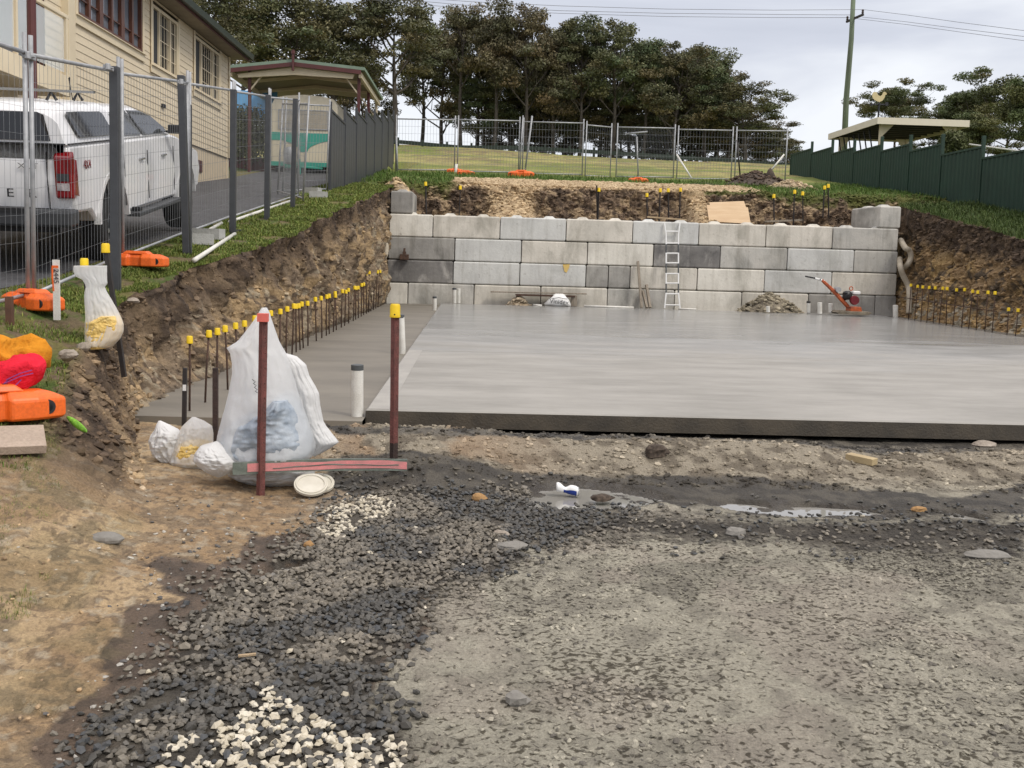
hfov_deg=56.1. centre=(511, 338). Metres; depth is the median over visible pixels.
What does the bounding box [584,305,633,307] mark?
white pipe
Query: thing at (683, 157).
temporary fence panel
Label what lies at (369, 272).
starter bar
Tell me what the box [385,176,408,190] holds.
rubble
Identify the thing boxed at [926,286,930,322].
starter bar
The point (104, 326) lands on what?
hanging bag
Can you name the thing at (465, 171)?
ballast block
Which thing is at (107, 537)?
rock
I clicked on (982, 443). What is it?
rock
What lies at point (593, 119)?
eucalyptus tree
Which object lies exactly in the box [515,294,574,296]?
timber plank
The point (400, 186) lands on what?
soil heap
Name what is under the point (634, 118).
eucalyptus tree
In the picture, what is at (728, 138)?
eucalyptus tree
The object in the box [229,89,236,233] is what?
fence post
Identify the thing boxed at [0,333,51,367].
cloth roll
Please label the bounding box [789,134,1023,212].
green fence
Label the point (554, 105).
eucalyptus tree
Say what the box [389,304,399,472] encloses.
steel stake
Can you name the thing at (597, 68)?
eucalyptus tree
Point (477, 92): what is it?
eucalyptus tree
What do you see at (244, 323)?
starter bar
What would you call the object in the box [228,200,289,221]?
white pipe
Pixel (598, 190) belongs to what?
star picket
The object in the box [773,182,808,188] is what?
soil heap
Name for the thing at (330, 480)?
paint lid
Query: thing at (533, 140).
eucalyptus tree
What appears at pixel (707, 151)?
eucalyptus tree
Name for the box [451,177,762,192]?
crushed rock
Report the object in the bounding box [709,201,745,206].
plywood sheet
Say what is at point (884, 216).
concrete block
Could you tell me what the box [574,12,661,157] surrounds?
eucalyptus tree
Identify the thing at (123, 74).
temporary fence panel
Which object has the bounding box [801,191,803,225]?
star picket
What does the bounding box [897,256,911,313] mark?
drain hose
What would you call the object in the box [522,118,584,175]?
temporary fence panel
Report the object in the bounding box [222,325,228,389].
starter bar
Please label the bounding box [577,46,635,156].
eucalyptus tree
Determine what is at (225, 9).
eucalyptus tree
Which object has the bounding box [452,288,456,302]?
pvc pipe
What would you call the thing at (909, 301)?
starter bar
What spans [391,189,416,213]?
concrete block
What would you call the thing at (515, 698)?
rock
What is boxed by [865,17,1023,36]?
power line
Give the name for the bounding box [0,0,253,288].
house
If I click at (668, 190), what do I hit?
star picket
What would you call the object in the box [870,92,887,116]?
weather vane
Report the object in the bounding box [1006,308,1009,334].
starter bar
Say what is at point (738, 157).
fence stay
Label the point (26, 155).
temporary fence panel
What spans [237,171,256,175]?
yard ground
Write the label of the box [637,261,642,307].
leaning timber
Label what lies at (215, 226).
white pipe
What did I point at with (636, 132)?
top pipe
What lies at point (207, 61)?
window
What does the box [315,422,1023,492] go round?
spoil clods
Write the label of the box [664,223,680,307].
folding ladder
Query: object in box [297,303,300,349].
starter bar
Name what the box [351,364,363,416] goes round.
pvc pipe
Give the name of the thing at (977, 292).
starter bar
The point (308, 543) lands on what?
rock
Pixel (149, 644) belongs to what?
loose stones
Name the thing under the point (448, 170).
ballast block
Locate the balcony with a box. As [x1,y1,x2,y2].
[0,0,70,96]
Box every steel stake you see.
[256,313,268,495]
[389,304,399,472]
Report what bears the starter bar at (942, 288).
on the path at (1010, 334)
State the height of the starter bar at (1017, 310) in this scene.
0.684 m
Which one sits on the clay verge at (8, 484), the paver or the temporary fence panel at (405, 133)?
the paver
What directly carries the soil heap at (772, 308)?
on the path at (415, 304)
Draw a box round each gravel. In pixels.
[50,471,1023,767]
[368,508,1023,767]
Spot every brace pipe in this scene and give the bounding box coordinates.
[676,154,692,178]
[771,154,784,169]
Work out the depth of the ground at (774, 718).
4.14 m
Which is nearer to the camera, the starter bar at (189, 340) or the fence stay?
the starter bar at (189, 340)
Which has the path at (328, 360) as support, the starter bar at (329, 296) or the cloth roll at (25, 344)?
the starter bar at (329, 296)
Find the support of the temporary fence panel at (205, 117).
on the grass verge at (75, 320)
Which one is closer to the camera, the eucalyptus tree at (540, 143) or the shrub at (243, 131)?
the shrub at (243, 131)
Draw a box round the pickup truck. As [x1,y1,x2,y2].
[0,78,198,259]
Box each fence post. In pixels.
[109,66,120,290]
[177,75,191,254]
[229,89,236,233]
[264,95,270,219]
[290,98,297,206]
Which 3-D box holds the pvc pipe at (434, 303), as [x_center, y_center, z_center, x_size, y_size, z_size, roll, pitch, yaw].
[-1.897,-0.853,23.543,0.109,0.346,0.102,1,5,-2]
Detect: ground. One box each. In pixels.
[82,422,1023,767]
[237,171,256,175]
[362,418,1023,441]
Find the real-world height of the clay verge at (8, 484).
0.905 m
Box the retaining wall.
[386,212,897,315]
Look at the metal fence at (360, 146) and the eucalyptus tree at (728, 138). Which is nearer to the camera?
the metal fence at (360, 146)
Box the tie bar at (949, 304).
[898,296,996,311]
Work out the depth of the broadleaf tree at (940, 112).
54.78 m
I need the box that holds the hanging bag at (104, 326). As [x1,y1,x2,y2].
[73,266,123,350]
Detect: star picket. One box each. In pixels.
[424,182,426,214]
[459,185,461,215]
[596,186,597,219]
[597,188,599,219]
[645,193,647,218]
[658,188,661,221]
[667,188,669,221]
[679,188,681,218]
[772,194,774,224]
[792,190,795,225]
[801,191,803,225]
[822,186,825,217]
[827,184,829,217]
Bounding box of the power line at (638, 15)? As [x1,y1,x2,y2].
[376,0,845,17]
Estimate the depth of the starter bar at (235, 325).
9.89 m
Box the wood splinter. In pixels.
[238,653,255,657]
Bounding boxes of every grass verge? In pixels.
[0,178,368,425]
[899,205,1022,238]
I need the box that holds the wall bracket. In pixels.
[400,248,408,259]
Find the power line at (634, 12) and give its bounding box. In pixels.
[410,0,817,14]
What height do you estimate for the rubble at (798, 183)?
0.600 m
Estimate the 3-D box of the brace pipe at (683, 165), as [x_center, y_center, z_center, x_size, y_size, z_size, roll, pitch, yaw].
[6.705,-6.679,37.375,0.065,1.013,0.896,-2,6,-36]
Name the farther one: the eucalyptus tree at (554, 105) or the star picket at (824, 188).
the eucalyptus tree at (554, 105)
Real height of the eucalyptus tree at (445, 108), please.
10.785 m
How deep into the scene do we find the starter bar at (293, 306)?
12.87 m
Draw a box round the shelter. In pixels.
[828,117,969,150]
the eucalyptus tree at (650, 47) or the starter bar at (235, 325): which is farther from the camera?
the eucalyptus tree at (650, 47)
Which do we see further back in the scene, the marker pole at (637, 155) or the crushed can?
the marker pole at (637, 155)
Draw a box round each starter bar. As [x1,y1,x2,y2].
[186,336,192,410]
[204,330,211,402]
[214,328,219,367]
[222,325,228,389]
[233,322,237,342]
[242,320,246,332]
[278,309,282,342]
[285,306,288,352]
[291,303,295,354]
[295,304,297,351]
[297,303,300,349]
[300,301,303,347]
[305,301,309,345]
[313,297,316,340]
[319,296,322,337]
[325,294,328,335]
[328,294,330,333]
[333,291,336,329]
[333,293,336,331]
[341,289,343,327]
[344,290,347,325]
[347,288,349,322]
[353,286,355,320]
[355,286,357,319]
[358,286,359,317]
[360,283,362,316]
[363,282,364,314]
[366,275,366,313]
[368,271,370,312]
[375,270,378,308]
[378,270,380,305]
[908,284,911,319]
[914,285,918,320]
[920,285,923,321]
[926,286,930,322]
[933,286,936,323]
[939,287,943,323]
[946,287,948,325]
[952,288,957,326]
[961,288,965,327]
[968,290,973,328]
[976,290,978,329]
[984,291,989,331]
[992,291,996,332]
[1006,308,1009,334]
[1015,308,1019,335]
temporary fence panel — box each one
[0,32,30,302]
[28,35,119,289]
[120,58,188,252]
[189,72,234,227]
[235,81,269,215]
[270,89,299,205]
[277,96,309,200]
[282,97,330,193]
[395,115,455,170]
[457,115,520,172]
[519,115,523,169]
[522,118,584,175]
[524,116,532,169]
[584,121,612,176]
[615,123,675,177]
[676,125,733,179]
[734,126,787,179]
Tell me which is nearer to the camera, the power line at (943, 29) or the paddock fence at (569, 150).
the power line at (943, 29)
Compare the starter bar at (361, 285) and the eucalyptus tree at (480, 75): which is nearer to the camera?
the starter bar at (361, 285)
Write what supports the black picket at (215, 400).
on the ground at (774, 718)
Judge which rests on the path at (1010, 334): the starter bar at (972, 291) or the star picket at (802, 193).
the starter bar at (972, 291)
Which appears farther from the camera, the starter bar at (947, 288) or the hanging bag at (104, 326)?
the starter bar at (947, 288)
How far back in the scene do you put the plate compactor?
25.14 m
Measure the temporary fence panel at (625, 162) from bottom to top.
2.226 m
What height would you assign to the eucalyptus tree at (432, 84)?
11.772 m
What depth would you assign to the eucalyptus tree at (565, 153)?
80.96 m
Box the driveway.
[0,169,327,287]
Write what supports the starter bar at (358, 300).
on the path at (328, 360)
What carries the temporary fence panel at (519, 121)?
on the field
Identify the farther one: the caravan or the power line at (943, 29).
the power line at (943, 29)
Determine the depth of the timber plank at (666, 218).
26.79 m
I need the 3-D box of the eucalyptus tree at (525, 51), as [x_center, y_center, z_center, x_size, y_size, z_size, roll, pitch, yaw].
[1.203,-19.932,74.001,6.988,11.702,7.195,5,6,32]
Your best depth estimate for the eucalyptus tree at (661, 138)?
77.77 m
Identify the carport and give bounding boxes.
[230,50,382,171]
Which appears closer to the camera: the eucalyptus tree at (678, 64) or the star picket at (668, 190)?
the star picket at (668, 190)
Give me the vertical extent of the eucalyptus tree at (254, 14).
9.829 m
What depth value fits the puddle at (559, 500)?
6.16 m
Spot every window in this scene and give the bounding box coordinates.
[75,0,146,62]
[150,0,179,85]
[193,30,221,110]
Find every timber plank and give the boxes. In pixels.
[491,291,586,294]
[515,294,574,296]
[647,216,686,220]
[765,219,801,221]
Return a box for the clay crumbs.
[0,469,340,758]
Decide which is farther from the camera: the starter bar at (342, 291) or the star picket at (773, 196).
the star picket at (773, 196)
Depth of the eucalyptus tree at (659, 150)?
82.22 m
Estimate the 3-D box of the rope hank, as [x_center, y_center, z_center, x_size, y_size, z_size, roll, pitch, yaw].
[-2.642,0.523,5.828,0.291,0.068,0.036,6,7,43]
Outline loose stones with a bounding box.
[27,495,405,765]
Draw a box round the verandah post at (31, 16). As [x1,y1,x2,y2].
[26,0,38,242]
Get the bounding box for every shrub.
[237,103,264,167]
[237,107,264,156]
[937,129,969,153]
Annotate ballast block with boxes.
[0,383,65,421]
[1,288,64,310]
[121,250,168,266]
[447,168,461,171]
[457,170,472,174]
[508,170,534,176]
[629,177,647,181]
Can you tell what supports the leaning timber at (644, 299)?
on the path at (415, 304)
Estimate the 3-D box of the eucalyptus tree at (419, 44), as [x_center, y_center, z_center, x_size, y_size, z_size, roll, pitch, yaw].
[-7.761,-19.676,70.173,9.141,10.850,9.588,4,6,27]
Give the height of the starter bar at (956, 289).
1.011 m
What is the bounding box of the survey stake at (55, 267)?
[51,260,60,319]
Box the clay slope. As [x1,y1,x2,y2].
[0,434,151,767]
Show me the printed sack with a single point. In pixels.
(559, 300)
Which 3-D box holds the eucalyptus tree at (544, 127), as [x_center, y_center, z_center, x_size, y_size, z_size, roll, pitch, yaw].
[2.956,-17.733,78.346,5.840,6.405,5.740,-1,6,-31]
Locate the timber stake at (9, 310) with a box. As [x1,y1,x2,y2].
[5,296,14,324]
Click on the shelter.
(899, 130)
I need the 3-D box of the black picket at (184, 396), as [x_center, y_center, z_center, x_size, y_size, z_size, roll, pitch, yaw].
[-2.420,0.532,7.091,0.039,0.628,0.028,1,5,-2]
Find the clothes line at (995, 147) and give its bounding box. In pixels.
[969,143,1018,150]
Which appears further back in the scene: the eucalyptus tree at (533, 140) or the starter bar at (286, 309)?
the eucalyptus tree at (533, 140)
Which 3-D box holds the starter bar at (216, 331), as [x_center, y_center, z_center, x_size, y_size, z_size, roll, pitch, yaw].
[-2.803,0.283,9.136,0.056,0.764,0.062,3,5,13]
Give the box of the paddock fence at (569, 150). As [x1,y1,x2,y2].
[394,137,789,164]
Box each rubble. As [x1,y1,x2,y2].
[41,192,390,489]
[377,179,945,235]
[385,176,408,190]
[505,296,531,305]
[724,170,783,184]
[737,292,801,312]
[767,179,815,189]
[895,209,1023,334]
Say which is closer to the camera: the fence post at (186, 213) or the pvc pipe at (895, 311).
the fence post at (186, 213)
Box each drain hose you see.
[385,243,388,258]
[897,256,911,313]
[898,238,913,269]
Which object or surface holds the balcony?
attached to the house
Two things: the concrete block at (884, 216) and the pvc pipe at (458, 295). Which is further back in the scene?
the concrete block at (884, 216)
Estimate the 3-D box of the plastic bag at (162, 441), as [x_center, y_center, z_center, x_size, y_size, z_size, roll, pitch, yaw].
[-2.346,0.704,6.507,0.229,0.288,0.225,1,5,-2]
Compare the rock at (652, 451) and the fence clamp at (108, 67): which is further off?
the fence clamp at (108, 67)
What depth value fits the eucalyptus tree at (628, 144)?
80.94 m
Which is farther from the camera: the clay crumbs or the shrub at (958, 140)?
the shrub at (958, 140)
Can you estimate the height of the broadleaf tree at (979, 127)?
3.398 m
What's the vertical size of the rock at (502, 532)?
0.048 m
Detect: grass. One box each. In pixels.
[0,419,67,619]
[361,167,945,199]
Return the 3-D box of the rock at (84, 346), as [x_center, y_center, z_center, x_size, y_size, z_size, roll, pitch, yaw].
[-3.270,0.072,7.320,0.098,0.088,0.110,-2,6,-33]
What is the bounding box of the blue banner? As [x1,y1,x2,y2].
[237,90,277,120]
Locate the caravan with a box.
[271,95,343,173]
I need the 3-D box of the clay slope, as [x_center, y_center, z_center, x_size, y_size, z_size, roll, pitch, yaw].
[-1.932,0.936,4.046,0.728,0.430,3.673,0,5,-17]
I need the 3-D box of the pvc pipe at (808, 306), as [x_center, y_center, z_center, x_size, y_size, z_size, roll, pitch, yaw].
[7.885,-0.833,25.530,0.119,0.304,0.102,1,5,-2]
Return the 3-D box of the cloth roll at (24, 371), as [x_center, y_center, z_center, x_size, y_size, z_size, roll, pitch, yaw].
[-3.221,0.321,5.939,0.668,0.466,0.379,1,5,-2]
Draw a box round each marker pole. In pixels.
[395,136,397,170]
[636,136,638,175]
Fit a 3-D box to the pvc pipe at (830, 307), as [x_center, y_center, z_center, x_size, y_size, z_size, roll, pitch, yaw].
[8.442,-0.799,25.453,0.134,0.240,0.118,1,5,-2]
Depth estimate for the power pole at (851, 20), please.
53.51 m
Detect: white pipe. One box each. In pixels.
[192,232,236,262]
[210,221,222,228]
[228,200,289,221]
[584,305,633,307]
[678,308,695,309]
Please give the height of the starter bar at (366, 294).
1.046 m
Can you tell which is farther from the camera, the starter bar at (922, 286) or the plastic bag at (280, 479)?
the starter bar at (922, 286)
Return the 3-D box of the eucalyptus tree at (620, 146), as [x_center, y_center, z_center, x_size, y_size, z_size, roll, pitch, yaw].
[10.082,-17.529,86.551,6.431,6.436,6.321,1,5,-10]
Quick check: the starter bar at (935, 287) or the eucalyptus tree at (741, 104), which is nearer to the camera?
the starter bar at (935, 287)
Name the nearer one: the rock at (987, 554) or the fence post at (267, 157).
the rock at (987, 554)
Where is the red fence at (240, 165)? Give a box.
[228,157,275,171]
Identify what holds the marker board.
on the ground at (774, 718)
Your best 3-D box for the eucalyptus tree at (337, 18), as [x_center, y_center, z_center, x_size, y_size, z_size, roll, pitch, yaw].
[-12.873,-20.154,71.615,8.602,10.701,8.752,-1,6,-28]
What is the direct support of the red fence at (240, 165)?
on the field
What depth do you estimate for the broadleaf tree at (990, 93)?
51.97 m
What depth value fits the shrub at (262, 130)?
34.91 m
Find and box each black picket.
[80,258,88,290]
[101,243,126,376]
[182,368,187,425]
[212,368,217,441]
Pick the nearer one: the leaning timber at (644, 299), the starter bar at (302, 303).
the starter bar at (302, 303)
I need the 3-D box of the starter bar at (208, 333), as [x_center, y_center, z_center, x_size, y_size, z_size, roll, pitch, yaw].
[-2.775,0.311,8.769,0.070,0.773,0.058,1,5,-2]
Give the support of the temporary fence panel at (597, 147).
on the field
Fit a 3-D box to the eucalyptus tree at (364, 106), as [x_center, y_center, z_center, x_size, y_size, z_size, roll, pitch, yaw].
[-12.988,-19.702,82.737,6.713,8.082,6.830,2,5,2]
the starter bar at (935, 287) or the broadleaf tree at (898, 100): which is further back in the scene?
the broadleaf tree at (898, 100)
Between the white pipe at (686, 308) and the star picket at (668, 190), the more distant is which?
the star picket at (668, 190)
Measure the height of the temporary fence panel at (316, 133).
2.358 m
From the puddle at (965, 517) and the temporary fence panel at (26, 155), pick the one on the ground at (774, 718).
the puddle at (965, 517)
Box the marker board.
[233,458,406,474]
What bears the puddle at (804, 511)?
on the ground at (774, 718)
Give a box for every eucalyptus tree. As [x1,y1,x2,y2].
[192,0,283,64]
[206,0,289,90]
[236,0,357,62]
[289,0,394,109]
[335,65,401,118]
[339,0,446,143]
[395,26,449,141]
[396,23,480,143]
[430,2,491,144]
[439,17,500,144]
[447,75,520,144]
[461,27,552,150]
[462,12,523,149]
[469,107,527,145]
[483,77,548,150]
[485,0,572,151]
[510,20,587,153]
[514,81,584,152]
[515,112,560,152]
[516,52,559,152]
[528,117,596,154]
[546,17,617,155]
[547,41,589,154]
[548,80,597,154]
[569,87,633,156]
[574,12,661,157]
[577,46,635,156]
[589,111,649,158]
[605,46,661,158]
[612,89,671,158]
[619,37,671,158]
[625,49,681,159]
[631,113,679,159]
[636,40,720,160]
[638,88,701,159]
[652,130,712,160]
[662,92,730,156]
[666,42,742,161]
[666,67,736,160]
[681,124,742,161]
[696,70,749,157]
[702,104,763,158]
[705,80,797,159]
[735,117,803,160]
[748,131,804,161]
[749,138,799,164]
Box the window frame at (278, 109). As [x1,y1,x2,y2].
[278,109,328,129]
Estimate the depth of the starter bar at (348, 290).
18.60 m
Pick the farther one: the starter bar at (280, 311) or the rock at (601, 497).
the starter bar at (280, 311)
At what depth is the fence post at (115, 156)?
9.48 m
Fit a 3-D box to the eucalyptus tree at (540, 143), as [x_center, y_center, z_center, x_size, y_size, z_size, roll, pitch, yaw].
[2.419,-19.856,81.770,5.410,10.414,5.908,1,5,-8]
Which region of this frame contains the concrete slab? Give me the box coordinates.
[365,303,1023,440]
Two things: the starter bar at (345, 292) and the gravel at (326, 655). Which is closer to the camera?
the gravel at (326, 655)
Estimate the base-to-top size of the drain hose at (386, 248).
0.984 m
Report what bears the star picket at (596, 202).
on the backfill
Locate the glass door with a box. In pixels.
[0,0,38,63]
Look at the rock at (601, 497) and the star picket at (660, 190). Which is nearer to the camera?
the rock at (601, 497)
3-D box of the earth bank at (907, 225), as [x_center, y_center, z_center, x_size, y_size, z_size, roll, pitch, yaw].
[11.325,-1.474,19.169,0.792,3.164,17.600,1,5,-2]
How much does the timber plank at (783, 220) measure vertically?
0.126 m
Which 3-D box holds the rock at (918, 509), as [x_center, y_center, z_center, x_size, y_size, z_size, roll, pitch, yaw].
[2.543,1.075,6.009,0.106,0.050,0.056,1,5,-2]
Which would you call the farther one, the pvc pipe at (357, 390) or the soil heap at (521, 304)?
the soil heap at (521, 304)
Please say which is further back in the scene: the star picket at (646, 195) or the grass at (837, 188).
the grass at (837, 188)
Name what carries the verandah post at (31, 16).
on the driveway
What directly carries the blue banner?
attached to the carport
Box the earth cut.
[378,180,949,234]
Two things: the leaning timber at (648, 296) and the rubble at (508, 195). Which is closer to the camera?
the leaning timber at (648, 296)
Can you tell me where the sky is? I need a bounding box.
[200,0,1023,161]
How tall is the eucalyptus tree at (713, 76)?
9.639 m
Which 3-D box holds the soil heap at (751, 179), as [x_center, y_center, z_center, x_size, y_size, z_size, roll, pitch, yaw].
[9.036,-5.793,35.475,3.045,0.604,3.117,1,5,-2]
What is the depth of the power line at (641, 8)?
52.35 m
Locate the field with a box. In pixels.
[229,138,902,273]
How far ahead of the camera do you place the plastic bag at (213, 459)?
5.94 m
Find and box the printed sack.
[544,294,570,306]
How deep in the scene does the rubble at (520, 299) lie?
25.79 m
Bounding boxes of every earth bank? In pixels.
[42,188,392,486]
[889,206,1023,334]
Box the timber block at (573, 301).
[571,295,576,306]
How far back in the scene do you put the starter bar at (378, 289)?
24.06 m
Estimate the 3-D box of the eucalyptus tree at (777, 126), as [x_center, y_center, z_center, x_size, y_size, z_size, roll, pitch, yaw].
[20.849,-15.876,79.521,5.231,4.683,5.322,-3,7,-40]
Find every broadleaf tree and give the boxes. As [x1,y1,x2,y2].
[841,77,946,146]
[897,105,966,149]
[926,90,996,140]
[944,66,1021,148]
[952,112,1023,155]
[988,75,1023,149]
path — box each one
[135,304,438,429]
[389,303,440,305]
[887,316,1023,337]
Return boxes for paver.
[0,425,46,454]
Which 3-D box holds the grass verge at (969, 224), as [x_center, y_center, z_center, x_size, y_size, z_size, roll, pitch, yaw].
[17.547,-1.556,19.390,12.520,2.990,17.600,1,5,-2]
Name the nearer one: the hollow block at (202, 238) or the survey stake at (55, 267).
the survey stake at (55, 267)
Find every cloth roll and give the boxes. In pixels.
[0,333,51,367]
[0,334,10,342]
[0,353,46,388]
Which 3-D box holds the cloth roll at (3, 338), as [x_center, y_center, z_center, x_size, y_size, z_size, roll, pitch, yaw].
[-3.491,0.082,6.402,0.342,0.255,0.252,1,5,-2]
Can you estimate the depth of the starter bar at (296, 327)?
13.17 m
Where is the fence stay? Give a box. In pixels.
[736,140,740,177]
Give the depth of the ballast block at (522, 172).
35.70 m
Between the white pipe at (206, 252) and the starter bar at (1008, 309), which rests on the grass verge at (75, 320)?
the white pipe at (206, 252)
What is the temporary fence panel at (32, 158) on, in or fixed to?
on the grass verge at (75, 320)
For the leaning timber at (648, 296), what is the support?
on the path at (415, 304)
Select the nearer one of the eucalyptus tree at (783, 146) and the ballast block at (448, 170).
the ballast block at (448, 170)
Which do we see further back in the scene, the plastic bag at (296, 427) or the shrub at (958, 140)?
the shrub at (958, 140)
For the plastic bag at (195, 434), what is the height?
0.359 m
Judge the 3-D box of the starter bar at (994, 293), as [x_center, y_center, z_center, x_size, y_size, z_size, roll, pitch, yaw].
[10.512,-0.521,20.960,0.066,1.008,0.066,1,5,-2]
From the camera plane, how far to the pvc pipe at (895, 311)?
24.96 m
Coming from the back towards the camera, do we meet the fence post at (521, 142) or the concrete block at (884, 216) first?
the fence post at (521, 142)
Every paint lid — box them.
[294,473,327,496]
[316,473,333,492]
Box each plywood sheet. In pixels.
[707,205,749,223]
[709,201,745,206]
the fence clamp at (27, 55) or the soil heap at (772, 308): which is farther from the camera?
the soil heap at (772, 308)
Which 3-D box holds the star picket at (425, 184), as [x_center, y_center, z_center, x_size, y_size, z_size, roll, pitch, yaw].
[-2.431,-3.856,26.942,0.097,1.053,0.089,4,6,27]
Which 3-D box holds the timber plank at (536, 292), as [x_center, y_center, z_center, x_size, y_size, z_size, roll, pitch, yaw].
[0.722,-1.227,25.986,2.600,0.044,0.220,1,5,-2]
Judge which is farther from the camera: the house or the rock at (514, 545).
the house
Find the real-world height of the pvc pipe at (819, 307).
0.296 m
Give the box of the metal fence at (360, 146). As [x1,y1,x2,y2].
[328,101,394,190]
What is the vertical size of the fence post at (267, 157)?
2.432 m
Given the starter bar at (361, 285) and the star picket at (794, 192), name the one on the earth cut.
the star picket at (794, 192)
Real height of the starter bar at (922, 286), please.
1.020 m
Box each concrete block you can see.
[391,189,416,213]
[851,205,900,228]
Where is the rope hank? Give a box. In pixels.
[66,416,86,432]
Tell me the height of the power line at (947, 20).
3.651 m
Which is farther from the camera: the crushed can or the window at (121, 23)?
the window at (121, 23)
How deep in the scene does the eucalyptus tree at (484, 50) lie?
73.41 m
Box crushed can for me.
[556,482,578,495]
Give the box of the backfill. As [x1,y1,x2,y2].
[393,233,886,303]
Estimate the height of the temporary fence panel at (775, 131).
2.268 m
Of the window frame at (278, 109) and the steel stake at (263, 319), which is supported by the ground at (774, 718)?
the steel stake at (263, 319)
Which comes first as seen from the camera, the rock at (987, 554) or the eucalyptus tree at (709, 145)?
the rock at (987, 554)
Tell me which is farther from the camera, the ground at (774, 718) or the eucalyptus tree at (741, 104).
the eucalyptus tree at (741, 104)
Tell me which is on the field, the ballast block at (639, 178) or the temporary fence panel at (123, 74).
the ballast block at (639, 178)
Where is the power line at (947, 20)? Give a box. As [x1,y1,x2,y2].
[869,10,1023,30]
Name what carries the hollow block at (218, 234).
on the grass verge at (75, 320)
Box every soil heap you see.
[388,180,409,192]
[512,301,527,305]
[724,173,780,185]
[741,297,803,312]
[766,168,776,179]
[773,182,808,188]
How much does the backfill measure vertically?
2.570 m
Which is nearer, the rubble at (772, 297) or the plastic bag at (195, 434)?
the plastic bag at (195, 434)
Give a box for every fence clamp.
[22,51,35,60]
[103,63,113,71]
[177,79,185,84]
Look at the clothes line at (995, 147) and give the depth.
34.43 m
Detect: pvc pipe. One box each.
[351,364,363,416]
[399,314,405,353]
[433,296,436,310]
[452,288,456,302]
[457,288,460,302]
[806,301,810,312]
[817,302,821,313]
[828,303,832,312]
[893,305,897,317]
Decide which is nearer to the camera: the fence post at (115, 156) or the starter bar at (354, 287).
the fence post at (115, 156)
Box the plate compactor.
[805,276,871,314]
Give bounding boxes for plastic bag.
[148,421,179,462]
[169,417,212,468]
[193,441,233,477]
[216,307,338,462]
[228,471,314,486]
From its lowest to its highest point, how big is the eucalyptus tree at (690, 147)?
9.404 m
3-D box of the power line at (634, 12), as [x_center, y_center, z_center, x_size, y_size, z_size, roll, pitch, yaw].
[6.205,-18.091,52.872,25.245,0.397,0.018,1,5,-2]
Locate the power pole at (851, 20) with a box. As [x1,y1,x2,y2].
[842,0,863,149]
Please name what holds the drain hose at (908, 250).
on the bank rubble at (1014, 256)
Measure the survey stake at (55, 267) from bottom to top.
0.494 m
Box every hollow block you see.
[192,228,224,239]
[192,233,213,244]
[302,187,321,193]
[309,191,327,197]
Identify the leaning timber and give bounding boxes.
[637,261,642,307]
[642,290,647,307]
[645,284,651,307]
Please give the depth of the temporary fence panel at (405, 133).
37.45 m
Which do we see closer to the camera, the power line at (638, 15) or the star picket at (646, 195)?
the star picket at (646, 195)
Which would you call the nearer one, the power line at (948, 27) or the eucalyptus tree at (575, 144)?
the power line at (948, 27)
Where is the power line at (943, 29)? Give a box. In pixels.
[854,18,1023,40]
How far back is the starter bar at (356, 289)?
19.66 m
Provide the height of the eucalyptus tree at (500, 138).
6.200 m
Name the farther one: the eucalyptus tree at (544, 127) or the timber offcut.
the eucalyptus tree at (544, 127)
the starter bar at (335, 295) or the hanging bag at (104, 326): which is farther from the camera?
the starter bar at (335, 295)
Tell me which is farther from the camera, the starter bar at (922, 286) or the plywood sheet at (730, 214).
the plywood sheet at (730, 214)
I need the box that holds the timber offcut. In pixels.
[845,453,877,465]
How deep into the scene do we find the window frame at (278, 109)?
32.80 m
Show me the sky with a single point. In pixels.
(805, 57)
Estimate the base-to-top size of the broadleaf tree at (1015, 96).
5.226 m
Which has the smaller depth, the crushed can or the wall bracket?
the crushed can
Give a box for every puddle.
[260,566,301,578]
[529,489,661,509]
[716,504,880,516]
[948,515,984,520]
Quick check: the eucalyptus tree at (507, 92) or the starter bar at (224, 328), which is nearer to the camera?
the starter bar at (224, 328)
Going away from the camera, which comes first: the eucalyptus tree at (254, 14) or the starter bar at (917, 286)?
the starter bar at (917, 286)
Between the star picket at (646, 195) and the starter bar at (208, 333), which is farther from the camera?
the star picket at (646, 195)
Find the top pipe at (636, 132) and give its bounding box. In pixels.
[625,131,647,134]
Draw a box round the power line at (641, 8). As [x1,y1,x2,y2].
[451,0,861,9]
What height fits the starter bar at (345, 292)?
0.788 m
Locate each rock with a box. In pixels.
[58,349,78,361]
[76,342,90,351]
[92,531,124,543]
[127,297,139,302]
[303,540,313,546]
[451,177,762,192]
[471,493,487,501]
[494,529,509,535]
[497,540,527,550]
[505,690,531,706]
[590,493,614,501]
[645,444,670,458]
[725,527,745,536]
[910,506,926,511]
[963,549,1010,559]
[971,440,995,446]
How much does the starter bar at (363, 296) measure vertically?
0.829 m
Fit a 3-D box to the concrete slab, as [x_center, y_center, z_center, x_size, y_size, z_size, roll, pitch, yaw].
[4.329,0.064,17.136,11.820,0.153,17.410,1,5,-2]
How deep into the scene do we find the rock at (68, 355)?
6.78 m

